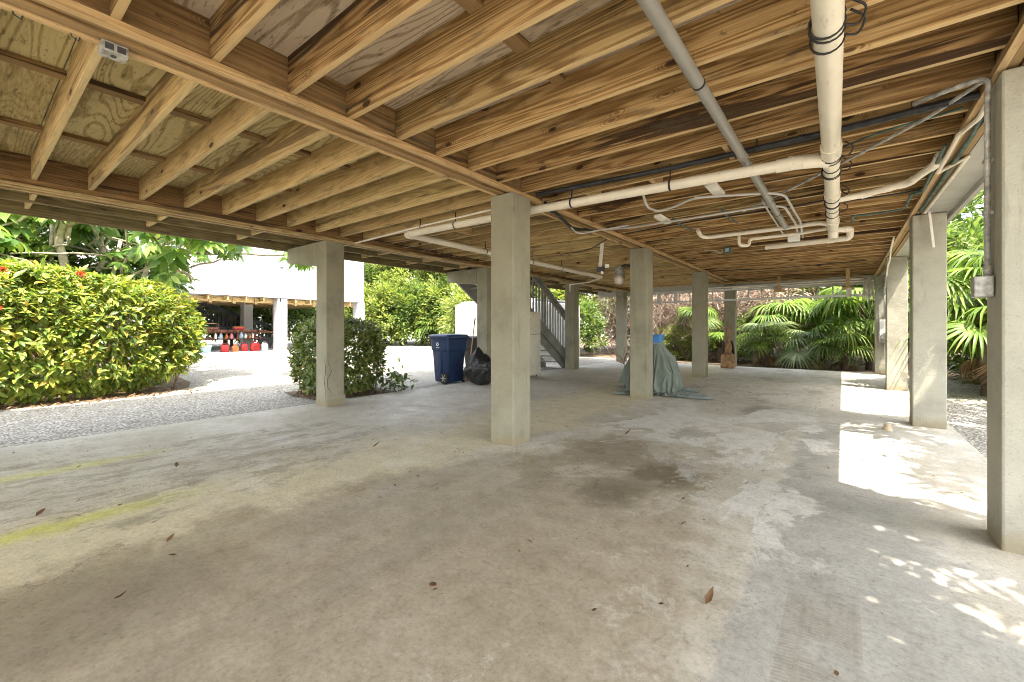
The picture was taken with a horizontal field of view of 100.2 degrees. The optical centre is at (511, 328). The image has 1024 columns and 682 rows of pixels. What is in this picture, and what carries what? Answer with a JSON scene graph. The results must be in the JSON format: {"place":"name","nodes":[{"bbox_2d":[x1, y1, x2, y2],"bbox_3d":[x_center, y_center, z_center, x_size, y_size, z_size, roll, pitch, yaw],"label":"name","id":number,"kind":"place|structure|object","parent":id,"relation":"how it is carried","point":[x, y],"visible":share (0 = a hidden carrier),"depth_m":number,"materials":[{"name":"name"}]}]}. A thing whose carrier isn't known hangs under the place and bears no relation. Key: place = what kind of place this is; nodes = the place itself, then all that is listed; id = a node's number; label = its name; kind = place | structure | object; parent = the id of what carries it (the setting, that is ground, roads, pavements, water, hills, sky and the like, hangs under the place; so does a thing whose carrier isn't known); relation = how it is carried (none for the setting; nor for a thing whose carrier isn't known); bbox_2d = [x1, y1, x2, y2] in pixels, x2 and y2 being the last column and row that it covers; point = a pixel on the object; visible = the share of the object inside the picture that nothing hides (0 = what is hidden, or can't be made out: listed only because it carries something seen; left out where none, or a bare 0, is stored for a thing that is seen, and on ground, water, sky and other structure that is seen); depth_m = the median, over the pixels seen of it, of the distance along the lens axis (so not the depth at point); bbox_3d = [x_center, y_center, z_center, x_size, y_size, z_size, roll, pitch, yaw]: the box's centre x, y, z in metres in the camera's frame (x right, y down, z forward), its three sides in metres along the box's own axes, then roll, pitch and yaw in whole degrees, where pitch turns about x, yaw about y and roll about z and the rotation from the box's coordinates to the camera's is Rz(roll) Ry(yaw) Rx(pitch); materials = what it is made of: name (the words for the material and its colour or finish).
{"place":"outdoors","nodes":[
{"label":"outdoors","id":0,"kind":"place"},
{"bbox_2d":[0,376,189,409],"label":"planting soil","id":1,"kind":"structure","parent":0,"point":[181,383],"depth_m":8.06,"materials":[{"name":"brown soil"}]},
{"bbox_2d":[0,256,207,404],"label":"shrub","id":2,"kind":"object","parent":1,"relation":"on","point":[174,318],"visible":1,"depth_m":7.58,"materials":[{"name":"green plant"}]},
{"bbox_2d":[0,212,315,384],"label":"umbrella tree","id":3,"kind":"object","parent":1,"relation":"on","point":[149,251],"visible":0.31,"depth_m":9.62,"materials":[{"name":"green plant"}]},
{"bbox_2d":[0,331,986,457],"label":"gravel ground","id":4,"kind":"structure","parent":0,"point":[233,385],"depth_m":7.32,"materials":[{"name":"gravel"}]},
{"bbox_2d":[0,218,116,383],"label":"bush","id":5,"kind":"object","parent":4,"relation":"on","point":[33,228],"visible":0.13,"depth_m":9.47,"materials":[{"name":"green plant"}]},
{"bbox_2d":[8,219,200,354],"bbox_3d":[-13.608,-2.383,11.768,8.210,7.449,7.840,0,0,-34],"label":"tree","id":6,"kind":"object","parent":4,"relation":"on","point":[138,266],"visible":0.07,"depth_m":11.63,"materials":[{"name":"green plant"}]},
{"bbox_2d":[0,230,364,361],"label":"neighbour house","id":7,"kind":"structure","parent":4,"relation":"on","point":[279,289],"depth_m":21.05,"materials":[{"name":"white paint"}]},
{"bbox_2d":[194,302,270,340],"bbox_3d":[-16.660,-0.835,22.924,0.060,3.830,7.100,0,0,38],"label":"staircase","id":8,"kind":"structure","parent":7,"relation":"attached to","point":[222,326],"depth_m":23.77,"materials":[{"name":"grey paint"}]},
{"bbox_2d":[204,330,272,348],"bbox_3d":[-14.718,0.579,21.904,1.720,1.057,4.600,0,0,38],"label":"trailer","id":9,"kind":"object","parent":7,"relation":"on","point":[264,339],"visible":0.66,"depth_m":22.07,"materials":[{"name":"metal"}]},
{"bbox_2d":[250,341,259,350],"bbox_3d":[-12.987,0.871,21.625,0.180,0.498,0.436,0,0,38],"label":"fuel can","id":10,"kind":"object","parent":7,"relation":"on","point":[254,346],"visible":0.98,"depth_m":21.56,"materials":[{"name":"red plastic"}]},
{"bbox_2d":[142,305,239,344],"bbox_3d":[-20.946,-1.421,27.702,6.880,5.555,7.031,0,0,13],"label":"bush","id":11,"kind":"object","parent":4,"relation":"on","point":[211,335],"visible":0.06,"depth_m":26.86,"materials":[{"name":"green plant"}]},
{"bbox_2d":[0,386,401,411],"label":"leaf litter","id":12,"kind":"object","parent":4,"relation":"on","point":[131,395],"visible":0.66,"depth_m":7.78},
{"bbox_2d":[208,305,254,346],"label":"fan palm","id":13,"kind":"object","parent":4,"relation":"on","point":[235,309],"visible":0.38,"depth_m":25.50,"materials":[{"name":"green plant"}]},
{"bbox_2d":[195,308,298,344],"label":"tree","id":14,"kind":"object","parent":4,"relation":"on","point":[225,341],"visible":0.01,"depth_m":30.65,"materials":[{"name":"green plant"}]},
{"bbox_2d":[233,308,315,343],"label":"bush","id":15,"kind":"object","parent":4,"relation":"on","point":[290,328],"visible":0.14,"depth_m":29.61,"materials":[{"name":"green plant"}]},
{"bbox_2d":[287,263,387,341],"bbox_3d":[-14.345,-3.099,35.081,9.853,8.939,9.409,0,0,-26],"label":"tree","id":16,"kind":"object","parent":4,"relation":"on","point":[366,271],"visible":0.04,"depth_m":33.66,"materials":[{"name":"green plant"}]},
{"bbox_2d":[286,388,391,398],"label":"hedge soil","id":17,"kind":"structure","parent":4,"relation":"on","point":[354,395],"depth_m":8.16,"materials":[{"name":"brown soil"}]},
{"bbox_2d":[286,315,389,395],"bbox_3d":[-3.392,0.542,8.365,1.634,1.654,1.785,0,0,38],"label":"shrub","id":18,"kind":"object","parent":17,"relation":"on","point":[370,354],"visible":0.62,"depth_m":8.02,"materials":[{"name":"green plant"}]},
{"bbox_2d":[344,276,424,345],"bbox_3d":[-9.703,-1.233,32.427,6.412,5.498,6.408,0,0,5],"label":"bush","id":19,"kind":"object","parent":4,"relation":"on","point":[380,290],"visible":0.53,"depth_m":30.87,"materials":[{"name":"green plant"}]},
{"bbox_2d":[377,357,418,391],"bbox_3d":[-2.264,0.978,8.408,0.679,0.878,1.096,0,0,-31],"label":"sprout","id":20,"kind":"object","parent":4,"relation":"on","point":[397,376],"visible":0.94,"depth_m":8.38,"materials":[{"name":"green plant"}]},
{"bbox_2d":[365,265,439,333],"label":"tree","id":21,"kind":"object","parent":4,"relation":"on","point":[383,270],"visible":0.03,"depth_m":34.96,"materials":[{"name":"green plant"}]},
{"bbox_2d":[364,263,441,343],"bbox_3d":[-8.896,-3.017,35.228,7.603,8.721,7.238,0,0,35],"label":"tree","id":22,"kind":"object","parent":4,"relation":"on","point":[387,272],"visible":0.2,"depth_m":33.03,"materials":[{"name":"green plant"}]},
{"bbox_2d":[379,275,446,344],"bbox_3d":[-6.893,-1.333,32.938,6.651,5.370,6.797,0,0,-44],"label":"bush","id":23,"kind":"object","parent":4,"relation":"on","point":[416,287],"visible":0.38,"depth_m":30.95,"materials":[{"name":"green plant"}]},
{"bbox_2d":[410,320,442,345],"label":"fan palm","id":24,"kind":"object","parent":4,"relation":"on","point":[424,328],"visible":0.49,"depth_m":30.30,"materials":[{"name":"green plant"}]},
{"bbox_2d":[429,334,469,383],"bbox_3d":[-1.423,0.679,9.856,0.800,1.121,0.685,0,0,41],"label":"wheeled bin","id":25,"kind":"object","parent":4,"relation":"on","point":[448,350],"visible":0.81,"depth_m":9.65,"materials":[{"name":"blue plastic"}]},
{"bbox_2d":[465,336,476,366],"bbox_3d":[-0.787,0.706,10.357,0.640,1.068,0.748,0,0,-44],"label":"wheeled bin","id":26,"kind":"object","parent":4,"relation":"on","point":[468,347],"visible":0.04,"depth_m":10.18,"materials":[{"name":"grey plastic"}]},
{"bbox_2d":[456,267,564,367],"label":"staircase","id":27,"kind":"structure","parent":4,"relation":"on","point":[553,346],"depth_m":12.50,"materials":[{"name":"grey paint"}]},
{"bbox_2d":[455,298,579,359],"bbox_3d":[0.243,0.085,18.138,4.200,2.430,3.400,0,0,38],"label":"cistern","id":28,"kind":"object","parent":4,"relation":"on","point":[465,314],"visible":0.25,"depth_m":17.52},
{"bbox_2d":[872,243,986,325],"bbox_3d":[9.290,-0.259,8.425,3.434,3.118,2.839,0,0,38],"label":"fan palm","id":29,"kind":"object","parent":4,"relation":"on","point":[974,268],"visible":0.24,"depth_m":8.23,"materials":[{"name":"green plant"}]},
{"bbox_2d":[884,303,986,396],"bbox_3d":[8.611,0.381,7.951,2.596,1.850,2.474,0,0,38],"label":"fan palm","id":30,"kind":"object","parent":4,"relation":"on","point":[960,322],"visible":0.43,"depth_m":7.84,"materials":[{"name":"green plant"}]},
{"bbox_2d":[0,361,1023,681],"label":"concrete floor","id":31,"kind":"structure","parent":0,"point":[300,547],"depth_m":2.38,"materials":[{"name":"concrete"}]},
{"bbox_2d":[463,347,490,384],"bbox_3d":[-0.698,0.785,9.179,0.694,0.806,0.583,0,0,38],"label":"rubbish sack","id":32,"kind":"object","parent":31,"relation":"on","point":[477,369],"visible":0.91,"depth_m":8.99,"materials":[{"name":"black"}]},
{"bbox_2d":[13,367,962,675],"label":"leaf crumbs","id":33,"kind":"object","parent":31,"relation":"on","point":[531,541],"visible":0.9,"depth_m":2.95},
{"bbox_2d":[0,0,1023,554],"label":"stilt house","id":34,"kind":"structure","parent":31,"relation":"on","point":[322,136],"depth_m":3.37,"materials":[{"name":"brown wood"}]},
{"bbox_2d":[98,38,128,63],"bbox_3d":[-1.974,-1.372,2.120,0.094,0.052,0.100,0,0,38],"label":"junction box","id":35,"kind":"object","parent":34,"relation":"attached to","point":[113,51],"visible":1,"depth_m":2.10,"materials":[{"name":"grey plastic"}]},
{"bbox_2d":[344,209,490,245],"bbox_3d":[-1.420,-1.424,5.931,3.562,0.152,0.212,0,0,38],"label":"conduit","id":36,"kind":"object","parent":34,"relation":"attached to","point":[475,213],"visible":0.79,"depth_m":5.77,"materials":[{"name":"white paint"}]},
{"bbox_2d":[375,240,488,261],"bbox_3d":[-1.323,-1.446,8.227,0.063,0.045,3.001,0,0,38],"label":"cable","id":37,"kind":"object","parent":34,"relation":"attached to","point":[431,251],"visible":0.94,"depth_m":7.96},
{"bbox_2d":[544,201,593,230],"bbox_3d":[0.692,-1.386,5.461,0.202,0.068,1.524,0,0,31],"label":"cable","id":38,"kind":"object","parent":34,"relation":"attached to","point":[557,214],"visible":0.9,"depth_m":5.58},
{"bbox_2d":[571,225,627,233],"bbox_3d":[1.165,-1.345,5.783,0.822,0.127,0.082,0,0,-3],"label":"cable","id":39,"kind":"object","parent":34,"relation":"attached to","point":[599,229],"visible":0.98,"depth_m":5.77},
{"bbox_2d":[597,243,608,273],"bbox_3d":[1.585,-1.227,7.436,0.246,0.567,0.119,0,0,38],"label":"security light","id":40,"kind":"object","parent":34,"relation":"attached to","point":[600,269],"visible":0.93,"depth_m":7.48,"materials":[{"name":"white paint"}]},
{"bbox_2d":[404,155,802,278],"bbox_3d":[2.024,-1.350,6.877,4.732,0.300,5.647,0,0,38],"label":"drain pipe","id":41,"kind":"object","parent":34,"relation":"attached to","point":[786,164],"visible":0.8,"depth_m":4.19,"materials":[{"name":"beige plastic"}]},
{"bbox_2d":[614,264,629,284],"bbox_3d":[2.046,-0.993,7.796,0.383,0.367,0.200,0,0,38],"label":"yard light","id":42,"kind":"object","parent":34,"relation":"attached to","point":[619,275],"visible":0.98,"depth_m":7.78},
{"bbox_2d":[654,214,669,223],"bbox_3d":[1.961,-1.424,5.562,0.090,0.040,0.420,0,0,38],"label":"cleat board","id":43,"kind":"object","parent":34,"relation":"attached to","point":[660,217],"visible":0.76,"depth_m":5.45,"materials":[{"name":"white paint"}]},
{"bbox_2d":[608,205,797,232],"bbox_3d":[2.812,-1.390,6.206,2.183,0.086,2.141,0,0,38],"label":"conduit","id":44,"kind":"object","parent":34,"relation":"attached to","point":[759,207],"visible":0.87,"depth_m":5.27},
{"bbox_2d":[636,0,787,229],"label":"vent pipe","id":45,"kind":"object","parent":34,"relation":"attached to","point":[659,20],"visible":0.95,"depth_m":2.41,"materials":[{"name":"grey plastic"}]},
{"bbox_2d":[704,183,724,194],"bbox_3d":[2.071,-1.424,4.364,0.100,0.040,0.460,0,0,38],"label":"cleat board","id":46,"kind":"object","parent":34,"relation":"attached to","point":[714,188],"visible":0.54,"depth_m":4.32,"materials":[{"name":"white paint"}]},
{"bbox_2d":[642,192,803,237],"bbox_3d":[3.012,-1.353,5.072,3.614,0.117,0.962,0,0,-30],"label":"conduit","id":47,"kind":"object","parent":34,"relation":"attached to","point":[732,195],"visible":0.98,"depth_m":4.48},
{"bbox_2d":[626,200,823,233],"bbox_3d":[2.676,-1.435,5.516,2.718,0.037,0.117,0,0,44],"label":"cable","id":48,"kind":"object","parent":34,"relation":"attached to","point":[725,216],"visible":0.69,"depth_m":5.46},
{"bbox_2d":[536,90,979,196],"bbox_3d":[1.581,-1.449,3.631,3.264,0.103,0.127,0,0,38],"label":"water pipe","id":49,"kind":"object","parent":34,"relation":"attached to","point":[926,107],"visible":0.99,"depth_m":3.27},
{"bbox_2d":[696,221,826,238],"bbox_3d":[3.456,-1.379,5.945,1.631,0.153,0.283,0,0,31],"label":"trap pipe","id":50,"kind":"object","parent":34,"relation":"attached to","point":[764,230],"visible":0.88,"depth_m":5.99,"materials":[{"name":"beige plastic"}]},
{"bbox_2d":[654,282,871,303],"bbox_3d":[7.058,-1.030,12.770,5.650,0.420,0.060,0,0,38],"label":"ladder","id":51,"kind":"object","parent":34,"relation":"attached to","point":[675,301],"visible":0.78,"depth_m":12.84,"materials":[{"name":"metal"}]},
{"bbox_2d":[774,276,785,291],"bbox_3d":[7.611,-1.280,12.153,0.240,0.440,0.560,0,0,38],"label":"timber hanger","id":52,"kind":"object","parent":34,"relation":"hanging from","point":[778,289],"visible":0.81,"depth_m":11.97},
{"bbox_2d":[708,277,869,288],"bbox_3d":[7.494,-1.260,12.026,3.950,0.031,0.160,-1,8,38],"label":"long board","id":53,"kind":"object","parent":52,"relation":"on","point":[788,283],"visible":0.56,"depth_m":11.81,"materials":[{"name":"white paint"}]},
{"bbox_2d":[716,277,827,283],"bbox_3d":[7.255,-1.345,12.084,2.700,0.037,0.161,1,9,38],"label":"long board","id":54,"kind":"object","parent":53,"relation":"on","point":[773,280],"visible":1,"depth_m":11.95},
{"bbox_2d":[737,227,827,246],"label":"trap pipe","id":55,"kind":"object","parent":34,"relation":"attached to","point":[776,236],"visible":0.96,"depth_m":6.20,"materials":[{"name":"beige plastic"}]},
{"bbox_2d":[715,260,866,270],"bbox_3d":[6.164,-1.412,9.774,3.007,0.054,0.024,0,0,34],"label":"cable","id":56,"kind":"object","parent":34,"relation":"attached to","point":[792,266],"visible":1,"depth_m":9.65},
{"bbox_2d":[749,282,864,287],"bbox_3d":[8.071,-1.198,11.832,2.700,0.042,0.160,2,9,38],"label":"long board","id":57,"kind":"object","parent":34,"relation":"hanging from","point":[815,285],"visible":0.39,"depth_m":11.56,"materials":[{"name":"grey paint"}]},
{"bbox_2d":[733,280,873,287],"bbox_3d":[7.899,-1.222,11.839,3.220,0.025,0.160,0,8,38],"label":"long board","id":58,"kind":"object","parent":57,"relation":"on","point":[801,284],"visible":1,"depth_m":11.72,"materials":[{"name":"white paint"}]},
{"bbox_2d":[789,0,867,238],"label":"drain pipe","id":59,"kind":"object","parent":34,"relation":"attached to","point":[828,24],"visible":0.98,"depth_m":2.34,"materials":[{"name":"beige plastic"}]},
{"bbox_2d":[765,226,853,249],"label":"trap pipe","id":60,"kind":"object","parent":59,"relation":"attached to","point":[849,230],"visible":0.98,"depth_m":6.09,"materials":[{"name":"beige plastic"}]},
{"bbox_2d":[842,268,853,289],"bbox_3d":[8.347,-1.240,10.636,0.240,0.520,0.560,0,0,38],"label":"timber hanger","id":61,"kind":"object","parent":34,"relation":"hanging from","point":[847,278],"visible":0.74,"depth_m":10.45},
{"bbox_2d":[843,275,874,300],"bbox_3d":[8.561,-1.014,10.574,0.619,0.687,0.111,0,0,38],"label":"string mop","id":62,"kind":"object","parent":34,"relation":"hanging from","point":[868,290],"visible":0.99,"depth_m":10.45,"materials":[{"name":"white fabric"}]},
{"bbox_2d":[742,76,987,211],"bbox_3d":[2.778,-1.419,3.815,0.049,0.066,2.712,0,0,1],"label":"brace pipe","id":63,"kind":"object","parent":34,"relation":"attached to","point":[958,97],"visible":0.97,"depth_m":3.08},
{"bbox_2d":[851,208,902,223],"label":"water pipe","id":64,"kind":"object","parent":34,"relation":"attached to","point":[867,214],"visible":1,"depth_m":5.16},
{"bbox_2d":[878,275,884,359],"bbox_3d":[9.619,-0.100,11.040,0.240,2.600,0.185,0,0,38],"label":"electric panel","id":65,"kind":"object","parent":34,"relation":"attached to","point":[881,330],"visible":0.37,"depth_m":11.08,"materials":[{"name":"white plastic"}]},
{"bbox_2d":[846,189,920,201],"bbox_3d":[3.971,-1.432,4.615,0.643,0.034,0.058,0,0,38],"label":"cable","id":66,"kind":"object","parent":34,"relation":"attached to","point":[887,195],"visible":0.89,"depth_m":4.56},
{"bbox_2d":[885,237,894,287],"bbox_3d":[6.712,-1.125,7.585,0.061,0.659,2.214,0,0,39],"label":"conduit","id":67,"kind":"object","parent":34,"relation":"attached to","point":[891,246],"visible":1,"depth_m":7.89,"materials":[{"name":"white paint"}]},
{"bbox_2d":[837,152,943,202],"bbox_3d":[3.571,-1.406,3.986,0.333,0.236,0.955,0,0,-14],"label":"drain pipe","id":68,"kind":"object","parent":34,"relation":"attached to","point":[931,166],"visible":0.88,"depth_m":4.04,"materials":[{"name":"beige plastic"}]},
{"bbox_2d":[842,107,963,147],"bbox_3d":[2.724,-1.427,3.071,0.118,0.043,0.722,0,0,-26],"label":"cable","id":69,"kind":"object","parent":34,"relation":"attached to","point":[910,123],"visible":0.88,"depth_m":3.00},
{"bbox_2d":[904,143,947,207],"bbox_3d":[3.899,-1.391,4.064,0.109,0.043,2.000,0,0,38],"label":"water pipe","id":70,"kind":"object","parent":34,"relation":"attached to","point":[941,153],"visible":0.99,"depth_m":3.95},
{"bbox_2d":[928,211,934,247],"bbox_3d":[5.019,-1.199,5.120,0.064,0.460,0.024,0,0,38],"label":"batten","id":71,"kind":"object","parent":34,"relation":"hanging from","point":[931,230],"visible":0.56,"depth_m":5.11,"materials":[{"name":"white paint"}]},
{"bbox_2d":[919,116,983,212],"bbox_3d":[3.993,-1.393,3.972,0.042,0.047,2.871,0,0,38],"label":"water pipe","id":72,"kind":"object","parent":34,"relation":"attached to","point":[971,136],"visible":0.94,"depth_m":3.48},
{"bbox_2d":[912,77,994,297],"bbox_3d":[2.628,-0.814,2.563,0.105,1.268,0.354,0,0,-36],"label":"conduit","id":73,"kind":"object","parent":34,"relation":"attached to","point":[982,286],"visible":1,"depth_m":2.43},
{"bbox_2d":[923,104,983,213],"bbox_3d":[3.895,-1.387,3.852,0.177,0.055,3.141,0,0,38],"label":"water pipe","id":74,"kind":"object","parent":34,"relation":"attached to","point":[958,135],"visible":0.98,"depth_m":3.50,"materials":[{"name":"beige plastic"}]},
{"bbox_2d":[613,343,713,398],"bbox_3d":[2.827,0.731,8.193,1.673,0.907,1.705,0,0,16],"label":"dust sheet","id":75,"kind":"object","parent":31,"relation":"on","point":[667,380],"visible":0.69,"depth_m":7.86,"materials":[{"name":"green fabric"}]},
{"bbox_2d":[653,334,664,342],"bbox_3d":[2.750,0.188,8.239,0.325,0.155,0.260,0,0,38],"label":"plastic tub","id":76,"kind":"object","parent":75,"relation":"on","point":[658,338],"visible":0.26,"depth_m":8.12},
{"bbox_2d":[704,587,712,603],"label":"fallen leaf","id":77,"kind":"object","parent":31,"relation":"on","point":[708,596],"visible":1,"depth_m":1.88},
{"bbox_2d":[530,312,540,375],"bbox_3d":[0.261,0.390,10.693,0.736,1.620,0.700,0,0,38],"label":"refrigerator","id":78,"kind":"object","parent":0,"point":[535,343],"visible":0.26,"depth_m":10.59,"materials":[{"name":"metal"}]},
{"bbox_2d":[208,196,983,329],"label":"sky","id":79,"kind":"structure","parent":0,"point":[967,214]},
{"bbox_2d":[413,337,980,384],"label":"back soil","id":80,"kind":"structure","parent":0,"point":[584,353],"depth_m":15.26,"materials":[{"name":"brown soil"}]},
{"bbox_2d":[415,271,446,336],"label":"tree","id":81,"kind":"object","parent":80,"relation":"on","point":[433,275],"visible":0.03,"depth_m":33.60,"materials":[{"name":"green plant"}]},
{"bbox_2d":[409,274,454,345],"bbox_3d":[-4.530,-1.395,32.604,6.835,5.865,6.840,0,0,-20],"label":"bush","id":82,"kind":"object","parent":80,"relation":"on","point":[435,289],"visible":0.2,"depth_m":30.80,"materials":[{"name":"green plant"}]},
{"bbox_2d":[428,275,449,310],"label":"tree","id":83,"kind":"object","parent":80,"relation":"on","point":[443,281],"visible":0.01,"depth_m":30.85,"materials":[{"name":"green plant"}]},
{"bbox_2d":[436,283,457,333],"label":"bush","id":84,"kind":"object","parent":80,"relation":"on","point":[442,306],"visible":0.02,"depth_m":29.04,"materials":[{"name":"green plant"}]},
{"bbox_2d":[437,283,476,333],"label":"bush","id":85,"kind":"object","parent":80,"relation":"on","point":[461,295],"visible":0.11,"depth_m":24.39,"materials":[{"name":"green plant"}]},
{"bbox_2d":[531,286,586,341],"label":"bush","id":86,"kind":"object","parent":80,"relation":"on","point":[558,293],"visible":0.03,"depth_m":21.71,"materials":[{"name":"green plant"}]},
{"bbox_2d":[531,287,629,336],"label":"tree","id":87,"kind":"object","parent":80,"relation":"on","point":[589,297],"visible":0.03,"depth_m":22.60,"materials":[{"name":"green plant"}]},
{"bbox_2d":[561,296,608,352],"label":"bush","id":88,"kind":"object","parent":80,"relation":"on","point":[588,331],"visible":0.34,"depth_m":19.16,"materials":[{"name":"green plant"}]},
{"bbox_2d":[655,321,691,360],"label":"bush","id":89,"kind":"object","parent":80,"relation":"on","point":[682,332],"visible":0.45,"depth_m":16.93,"materials":[{"name":"green plant"}]},
{"bbox_2d":[674,306,720,336],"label":"fan palm","id":90,"kind":"object","parent":80,"relation":"on","point":[711,318],"visible":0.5,"depth_m":16.01,"materials":[{"name":"green plant"}]},
{"bbox_2d":[708,328,752,362],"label":"fan palm","id":91,"kind":"object","parent":80,"relation":"on","point":[719,335],"visible":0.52,"depth_m":15.48,"materials":[{"name":"green plant"}]},
{"bbox_2d":[709,310,774,356],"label":"bush","id":92,"kind":"object","parent":80,"relation":"on","point":[743,319],"visible":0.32,"depth_m":15.53,"materials":[{"name":"green plant"}]},
{"bbox_2d":[586,273,908,365],"bbox_3d":[8.871,-0.645,17.609,13.622,7.184,6.559,0,0,38],"label":"dry brush","id":93,"kind":"object","parent":80,"relation":"on","point":[666,312],"visible":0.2,"depth_m":16.73,"materials":[{"name":"plant"}]},
{"bbox_2d":[755,286,872,339],"bbox_3d":[12.301,-1.565,16.805,4.913,4.215,4.916,0,0,-20],"label":"bush","id":94,"kind":"object","parent":93,"relation":"on","point":[805,289],"visible":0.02,"depth_m":15.67,"materials":[{"name":"green plant"}]},
{"bbox_2d":[737,321,804,366],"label":"fan palm","id":95,"kind":"object","parent":80,"relation":"on","point":[760,345],"visible":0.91,"depth_m":14.04,"materials":[{"name":"green plant"}]},
{"bbox_2d":[742,298,828,364],"bbox_3d":[9.530,0.108,14.900,2.773,2.396,2.552,0,0,12],"label":"fan palm","id":96,"kind":"object","parent":80,"relation":"on","point":[789,305],"visible":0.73,"depth_m":14.44,"materials":[{"name":"green plant"}]},
{"bbox_2d":[773,322,856,369],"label":"fan palm","id":97,"kind":"object","parent":80,"relation":"on","point":[789,352],"visible":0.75,"depth_m":13.11,"materials":[{"name":"green plant"}]},
{"bbox_2d":[788,303,863,365],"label":"fan palm","id":98,"kind":"object","parent":80,"relation":"on","point":[818,324],"visible":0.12,"depth_m":14.10,"materials":[{"name":"green plant"}]},
{"bbox_2d":[806,333,874,370],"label":"fan palm","id":99,"kind":"object","parent":80,"relation":"on","point":[843,366],"visible":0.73,"depth_m":12.51,"materials":[{"name":"green plant"}]},
{"bbox_2d":[798,286,949,369],"bbox_3d":[10.850,-0.002,12.839,3.801,2.615,3.163,0,0,38],"label":"fan palm","id":100,"kind":"object","parent":80,"relation":"on","point":[867,322],"visible":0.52,"depth_m":12.69,"materials":[{"name":"green plant"}]},
{"bbox_2d":[796,188,983,353],"bbox_3d":[16.718,-2.813,18.661,9.196,8.343,8.781,0,0,-34],"label":"tree","id":101,"kind":"object","parent":80,"relation":"on","point":[970,209],"visible":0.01,"depth_m":16.38,"materials":[{"name":"green plant"}]},
{"bbox_2d":[818,207,986,350],"bbox_3d":[13.258,-1.584,14.338,5.859,4.629,5.734,0,0,-11],"label":"bush","id":102,"kind":"object","parent":80,"relation":"on","point":[958,238],"visible":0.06,"depth_m":13.08,"materials":[{"name":"green plant"}]},
{"bbox_2d":[947,291,982,384],"bbox_3d":[11.969,-0.072,9.285,4.128,3.333,4.219,0,0,13],"label":"bush","id":103,"kind":"object","parent":80,"relation":"on","point":[955,360],"visible":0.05,"depth_m":10.01,"materials":[{"name":"green plant"}]},
{"bbox_2d":[947,273,985,335],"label":"fan palm","id":104,"kind":"object","parent":80,"relation":"on","point":[976,302],"visible":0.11,"depth_m":9.04,"materials":[{"name":"green plant"}]},
{"bbox_2d":[947,315,986,366],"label":"fan palm","id":105,"kind":"object","parent":80,"relation":"on","point":[970,344],"visible":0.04,"depth_m":8.40,"materials":[{"name":"green plant"}]},
{"bbox_2d":[720,327,734,367],"bbox_3d":[6.617,0.568,13.135,0.409,1.264,0.447,0,0,18],"label":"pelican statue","id":106,"kind":"object","parent":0,"point":[728,359],"visible":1,"depth_m":12.99,"materials":[{"name":"brown wood"}]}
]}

